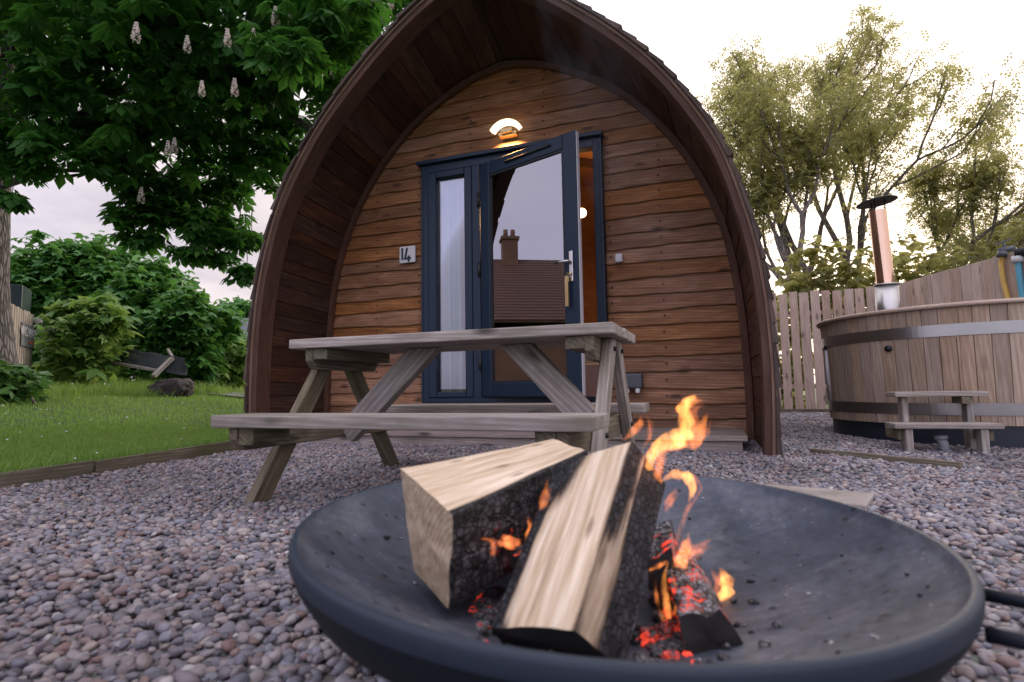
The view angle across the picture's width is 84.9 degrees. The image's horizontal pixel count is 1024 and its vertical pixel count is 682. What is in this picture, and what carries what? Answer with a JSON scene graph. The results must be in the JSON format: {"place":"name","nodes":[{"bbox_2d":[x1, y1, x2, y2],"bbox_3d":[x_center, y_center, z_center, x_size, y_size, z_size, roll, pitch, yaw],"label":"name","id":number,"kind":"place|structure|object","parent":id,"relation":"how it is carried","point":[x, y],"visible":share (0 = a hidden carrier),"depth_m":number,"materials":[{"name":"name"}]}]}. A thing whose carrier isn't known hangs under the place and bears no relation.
{"place":"outdoors","nodes":[
{"label":"outdoors","id":0,"kind":"place"},
{"bbox_2d":[0,377,244,474],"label":"lawn","id":1,"kind":"structure","parent":0,"point":[84,407],"depth_m":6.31,"materials":[{"name":"plant"}]},
{"bbox_2d":[10,284,33,371],"bbox_3d":[-8.077,0.009,8.358,1.086,1.864,1.690,2,-6,-30],"label":"boarded hut","id":2,"kind":"object","parent":1,"relation":"on","point":[21,296],"visible":0.4,"depth_m":8.83,"materials":[{"name":"brown wood"}]},
{"bbox_2d":[20,322,35,348],"bbox_3d":[-7.804,-0.082,9.018,0.024,0.360,0.957,2,-6,-30],"label":"sign board","id":3,"kind":"object","parent":2,"relation":"attached to","point":[27,334],"visible":1,"depth_m":8.96,"materials":[{"name":"white paint"}]},
{"bbox_2d":[34,319,42,324],"bbox_3d":[-7.995,-0.325,9.437,0.105,0.090,0.180,2,-6,-30],"label":"security camera","id":4,"kind":"object","parent":2,"relation":"attached to","point":[38,321],"visible":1,"depth_m":9.37,"materials":[{"name":"white paint"}]},
{"bbox_2d":[0,357,53,404],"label":"weeds","id":5,"kind":"object","parent":1,"relation":"on","point":[19,383],"visible":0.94,"depth_m":6.14,"materials":[{"name":"green plant"}]},
{"bbox_2d":[32,325,68,385],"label":"sycamore shrub","id":6,"kind":"object","parent":1,"relation":"on","point":[40,327],"visible":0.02,"depth_m":10.55,"materials":[{"name":"green plant"}]},
{"bbox_2d":[10,229,102,382],"bbox_3d":[-11.280,-0.677,13.593,2.750,4.079,2.844,-3,-5,20],"label":"sycamore shrub","id":7,"kind":"object","parent":1,"relation":"on","point":[34,270],"visible":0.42,"depth_m":13.11,"materials":[{"name":"green plant"}]},
{"bbox_2d":[31,291,143,386],"bbox_3d":[-7.739,0.049,10.196,2.000,1.972,1.768,-3,-5,20],"label":"young sycamore","id":8,"kind":"object","parent":1,"relation":"on","point":[83,335],"visible":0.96,"depth_m":9.88,"materials":[{"name":"green plant"}]},
{"bbox_2d":[39,230,148,386],"bbox_3d":[-10.536,-0.716,14.181,2.992,4.181,2.516,-3,-5,20],"label":"sycamore shrub","id":9,"kind":"object","parent":1,"relation":"on","point":[109,261],"visible":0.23,"depth_m":13.66,"materials":[{"name":"green plant"}]},
{"bbox_2d":[1,393,225,458],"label":"fallen petals","id":10,"kind":"object","parent":1,"relation":"on","point":[105,396],"visible":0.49,"depth_m":5.46,"materials":[{"name":"plant"}]},
{"bbox_2d":[85,254,201,390],"bbox_3d":[-8.618,-0.364,13.114,2.906,3.388,2.525,-3,-5,20],"label":"sycamore shrub","id":11,"kind":"object","parent":1,"relation":"on","point":[140,283],"visible":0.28,"depth_m":12.49,"materials":[{"name":"green plant"}]},
{"bbox_2d":[109,348,186,377],"bbox_3d":[-6.540,0.385,10.074,2.112,0.582,0.505,-4,-6,32],"label":"netting frame","id":12,"kind":"object","parent":1,"relation":"on","point":[164,365],"visible":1,"depth_m":9.93,"materials":[{"name":"black fabric"}]},
{"bbox_2d":[147,378,194,397],"bbox_3d":[-5.338,0.792,8.800,0.693,0.418,0.542,-3,-5,20],"label":"boulder","id":13,"kind":"object","parent":1,"relation":"on","point":[181,387],"visible":0.66,"depth_m":8.60,"materials":[{"name":"grey stone"}]},
{"bbox_2d":[124,279,248,390],"bbox_3d":[-7.235,-0.052,12.330,2.547,2.652,2.244,-3,-5,20],"label":"sycamore shrub","id":14,"kind":"object","parent":1,"relation":"on","point":[197,331],"visible":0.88,"depth_m":11.80,"materials":[{"name":"green plant"}]},
{"bbox_2d":[0,0,413,363],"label":"horse chestnut","id":15,"kind":"object","parent":1,"relation":"on","point":[189,81],"visible":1,"depth_m":6.68,"materials":[{"name":"green plant"}]},
{"bbox_2d":[197,336,246,390],"bbox_3d":[-7.042,0.531,13.432,2.042,1.847,1.916,-1,-5,-2],"label":"sycamore shrub","id":16,"kind":"object","parent":1,"relation":"on","point":[234,358],"visible":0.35,"depth_m":13.22,"materials":[{"name":"green plant"}]},
{"bbox_2d":[212,296,250,317],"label":"distant tree","id":17,"kind":"object","parent":1,"relation":"on","point":[238,304],"visible":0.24,"depth_m":42.25,"materials":[{"name":"green plant"}]},
{"bbox_2d":[231,318,248,341],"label":"slate roof house","id":18,"kind":"structure","parent":1,"relation":"on","point":[244,327],"depth_m":39.01,"materials":[{"name":"stone"}]},
{"bbox_2d":[240,330,247,389],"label":"hedge bush","id":19,"kind":"object","parent":1,"relation":"on","point":[244,337],"depth_m":25.99,"materials":[{"name":"green plant"}]},
{"bbox_2d":[206,392,243,396],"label":"gravel path","id":20,"kind":"structure","parent":0,"point":[234,393],"depth_m":9.95,"materials":[{"name":"grey gravel"}]},
{"bbox_2d":[0,421,1023,681],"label":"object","id":21,"kind":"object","parent":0,"point":[330,677],"depth_m":1.15,"materials":[{"name":"grey gravel"}]},
{"bbox_2d":[0,441,237,488],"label":"lawn edging","id":22,"kind":"object","parent":21,"relation":"on","point":[18,478],"visible":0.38,"depth_m":3.49,"materials":[{"name":"brown wood"}]},
{"bbox_2d":[0,411,1023,681],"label":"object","id":23,"kind":"object","parent":21,"relation":"on","point":[70,525],"visible":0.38,"depth_m":1.78,"materials":[{"name":"grey gravel"}]},
{"bbox_2d":[211,322,648,504],"bbox_3d":[-0.251,0.370,2.785,1.657,0.780,1.568,-3,-5,20],"label":"picnic table","id":24,"kind":"object","parent":23,"relation":"on","point":[572,415],"visible":0.9,"depth_m":2.57,"materials":[{"name":"grey wood"}]},
{"bbox_2d":[810,448,962,469],"bbox_3d":[2.278,0.731,3.482,0.030,0.052,0.905,1,-5,-26],"label":"timber strip","id":25,"kind":"object","parent":23,"relation":"on","point":[932,462],"visible":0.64,"depth_m":3.38,"materials":[{"name":"brown wood"}]},
{"bbox_2d":[243,0,782,456],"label":"camping pod","id":26,"kind":"object","parent":21,"relation":"on","point":[618,145],"visible":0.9,"depth_m":5.40,"materials":[{"name":"brown wood"}]},
{"bbox_2d":[400,245,415,263],"bbox_3d":[-1.128,-0.934,6.038,0.190,0.180,0.034,-3,-5,20],"label":"number plaque","id":27,"kind":"object","parent":26,"relation":"attached to","point":[407,254],"visible":1,"depth_m":6.03,"materials":[{"name":"white paint"}]},
{"bbox_2d":[428,166,473,397],"bbox_3d":[-0.614,-0.609,5.871,0.508,2.393,0.182,-3,-5,20],"label":"side window","id":28,"kind":"structure","parent":26,"relation":"in","point":[449,191],"depth_m":5.88,"materials":[{"name":"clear glass"}]},
{"bbox_2d":[490,119,521,139],"bbox_3d":[-0.052,-2.159,5.691,0.329,0.156,0.125,-3,-5,20],"label":"wall lamp","id":29,"kind":"object","parent":26,"relation":"attached to","point":[505,133],"visible":1,"depth_m":5.65,"materials":[{"name":"white metal"}]},
{"bbox_2d":[480,130,585,396],"bbox_3d":[0.121,-0.671,5.271,1.183,2.385,0.179,-5,-6,40],"label":"door","id":30,"kind":"structure","parent":26,"relation":"in","point":[531,240],"depth_m":5.30,"materials":[{"name":"grey glass"}]},
{"bbox_2d":[615,253,622,262],"bbox_3d":[1.000,-0.775,5.234,0.068,0.080,0.059,-3,-5,20],"label":"outdoor switch","id":31,"kind":"object","parent":26,"relation":"attached to","point":[618,258],"visible":1,"depth_m":5.21,"materials":[{"name":"white paint"}]},
{"bbox_2d":[626,373,643,392],"bbox_3d":[1.098,0.384,5.078,0.180,0.182,0.112,-3,-5,20],"label":"junction box","id":32,"kind":"object","parent":26,"relation":"attached to","point":[635,381],"visible":0.66,"depth_m":5.03,"materials":[{"name":"grey plastic"}]},
{"bbox_2d":[304,427,747,451],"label":"timber deck","id":33,"kind":"structure","parent":21,"relation":"on","point":[722,439],"depth_m":4.60,"materials":[{"name":"wood"}]},
{"bbox_2d":[288,471,1023,681],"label":"fire bowl","id":34,"kind":"object","parent":21,"relation":"on","point":[423,633],"visible":0.61,"depth_m":0.80,"materials":[{"name":"metal"}]},
{"bbox_2d":[468,585,505,629],"bbox_3d":[-0.046,0.438,0.884,0.071,0.045,0.172,-3,-5,20],"label":"charred log","id":35,"kind":"object","parent":34,"relation":"in","point":[488,599],"visible":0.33,"depth_m":0.90,"materials":[{"name":"brown wood"}]},
{"bbox_2d":[400,439,587,608],"bbox_3d":[-0.002,0.308,1.065,0.158,0.192,0.543,-4,-6,33],"label":"split log","id":36,"kind":"object","parent":34,"relation":"in","point":[470,519],"visible":0.76,"depth_m":0.90,"materials":[{"name":"brown wood"}]},
{"bbox_2d":[509,544,523,569],"bbox_3d":[0.053,0.379,1.014,0.056,0.066,0.252,-3,-5,20],"label":"charred log","id":37,"kind":"object","parent":34,"relation":"in","point":[514,558],"visible":0.05,"depth_m":0.92,"materials":[{"name":"brown wood"}]},
{"bbox_2d":[491,441,665,659],"bbox_3d":[0.111,0.306,0.869,0.183,0.272,0.356,-3,-5,27],"label":"split log","id":38,"kind":"object","parent":34,"relation":"in","point":[574,587],"visible":0.96,"depth_m":0.81,"materials":[{"name":"brown wood"}]},
{"bbox_2d":[473,581,782,662],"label":"embers","id":39,"kind":"object","parent":34,"relation":"in","point":[656,642],"visible":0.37,"depth_m":0.81},
{"bbox_2d":[326,497,931,659],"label":"ash bits","id":40,"kind":"object","parent":34,"relation":"in","point":[747,580],"visible":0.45,"depth_m":0.89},
{"bbox_2d":[647,520,677,590],"bbox_3d":[0.295,0.400,1.085,0.060,0.072,0.304,-2,-5,16],"label":"charred log","id":41,"kind":"object","parent":34,"relation":"in","point":[662,556],"visible":0.77,"depth_m":0.96,"materials":[{"name":"brown wood"}]},
{"bbox_2d":[665,549,742,654],"bbox_3d":[0.302,0.418,0.903,0.097,0.083,0.293,-2,-5,9],"label":"charred log","id":42,"kind":"object","parent":34,"relation":"in","point":[705,623],"visible":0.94,"depth_m":0.80,"materials":[{"name":"brown wood"}]},
{"bbox_2d":[765,484,874,509],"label":"paving slab","id":43,"kind":"structure","parent":21,"relation":"on","point":[863,500],"depth_m":2.28,"materials":[{"name":"concrete"}]},
{"bbox_2d":[772,287,875,411],"bbox_3d":[5.125,0.202,9.594,2.384,2.139,0.160,-3,-5,19],"label":"picket fence","id":44,"kind":"object","parent":21,"relation":"on","point":[804,313],"visible":0.42,"depth_m":9.54,"materials":[{"name":"brown wood"}]},
{"bbox_2d":[816,297,1023,447],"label":"hot tub","id":45,"kind":"object","parent":21,"relation":"on","point":[875,356],"visible":0.95,"depth_m":4.34,"materials":[{"name":"brown wood"}]},
{"bbox_2d":[824,345,831,400],"bbox_3d":[3.016,0.318,5.311,0.080,0.553,0.042,1,-5,-17],"label":"overflow pipe","id":46,"kind":"object","parent":45,"relation":"attached to","point":[827,370],"visible":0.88,"depth_m":5.30,"materials":[{"name":"white paint"}]},
{"bbox_2d":[856,195,900,310],"bbox_3d":[4.172,-0.792,6.311,0.408,1.692,0.410,-3,-5,20],"label":"stove chimney","id":47,"kind":"object","parent":45,"relation":"on","point":[886,290],"visible":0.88,"depth_m":6.26,"materials":[{"name":"metal"}]},
{"bbox_2d":[934,435,949,450],"bbox_3d":[3.046,0.739,3.958,0.094,0.147,0.082,-3,-5,20],"label":"drain pipe","id":48,"kind":"object","parent":21,"relation":"on","point":[942,442],"visible":0.86,"depth_m":3.93,"materials":[{"name":"grey plastic"}]},
{"bbox_2d":[885,391,1004,452],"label":"tub steps","id":49,"kind":"structure","parent":21,"relation":"on","point":[978,436],"depth_m":3.96,"materials":[{"name":"grey wood"}]},
{"bbox_2d":[899,252,1023,318],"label":"picket fence","id":50,"kind":"object","parent":21,"relation":"on","point":[980,280],"visible":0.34,"depth_m":7.62,"materials":[{"name":"brown wood"}]},
{"bbox_2d":[994,238,1015,297],"bbox_3d":[6.111,-0.529,6.863,0.197,1.491,0.160,-3,-5,20],"label":"yellow hose","id":51,"kind":"object","parent":50,"relation":"hanging from","point":[1002,252],"visible":0.61,"depth_m":6.91,"materials":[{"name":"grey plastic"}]},
{"bbox_2d":[1011,247,1023,297],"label":"blue hose","id":52,"kind":"object","parent":50,"relation":"hanging from","point":[1017,259],"visible":0.81,"depth_m":6.68,"materials":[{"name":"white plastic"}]},
{"bbox_2d":[10,0,1023,383],"label":"sky","id":53,"kind":"structure","parent":0,"point":[683,34],"materials":[{"name":"white"}]},
{"bbox_2d":[803,388,828,408],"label":"field","id":54,"kind":"structure","parent":0,"point":[816,401],"depth_m":15.99,"materials":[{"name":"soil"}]},
{"bbox_2d":[776,295,814,408],"bbox_3d":[5.907,0.283,12.031,1.284,2.524,1.457,3,-6,-40],"label":"hedge shrub","id":55,"kind":"object","parent":54,"relation":"on","point":[792,372],"visible":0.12,"depth_m":11.81,"materials":[{"name":"green plant"}]},
{"bbox_2d":[690,29,924,402],"bbox_3d":[8.284,-3.416,16.115,8.139,10.322,4.505,1,-5,-25],"label":"sycamore tree","id":56,"kind":"object","parent":54,"relation":"on","point":[719,110],"visible":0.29,"depth_m":15.35,"materials":[{"name":"green plant"}]},
{"bbox_2d":[714,51,906,404],"bbox_3d":[6.690,-2.521,13.706,4.858,8.196,3.838,-3,-5,20],"label":"sycamore tree","id":57,"kind":"object","parent":54,"relation":"on","point":[798,139],"visible":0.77,"depth_m":13.42,"materials":[{"name":"green plant"}]},
{"bbox_2d":[769,234,900,351],"bbox_3d":[6.966,-0.457,12.158,3.197,3.842,1.605,-3,-5,20],"label":"hedge shrub","id":58,"kind":"object","parent":54,"relation":"on","point":[824,271],"visible":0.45,"depth_m":12.11,"materials":[{"name":"green plant"}]},
{"bbox_2d":[730,0,1023,299],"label":"sycamore tree","id":59,"kind":"object","parent":54,"relation":"on","point":[858,50],"visible":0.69,"depth_m":14.26,"materials":[{"name":"green plant"}]},
{"bbox_2d":[867,233,969,284],"bbox_3d":[10.069,-0.616,13.430,3.179,4.267,1.843,-3,-5,20],"label":"hedge shrub","id":60,"kind":"object","parent":54,"relation":"on","point":[924,267],"visible":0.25,"depth_m":13.47,"materials":[{"name":"green plant"}]},
{"bbox_2d":[881,81,1023,270],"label":"sycamore tree","id":61,"kind":"object","parent":54,"relation":"on","point":[980,181],"visible":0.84,"depth_m":15.29,"materials":[{"name":"green plant"}]},
{"bbox_2d":[906,194,1023,259],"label":"tree","id":62,"kind":"object","parent":54,"relation":"on","point":[984,238],"visible":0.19,"depth_m":16.65,"materials":[{"name":"green plant"}]},
{"bbox_2d":[910,213,1023,271],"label":"shrub","id":63,"kind":"object","parent":54,"relation":"on","point":[972,259],"visible":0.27,"depth_m":14.23,"materials":[{"name":"green plant"}]}
]}

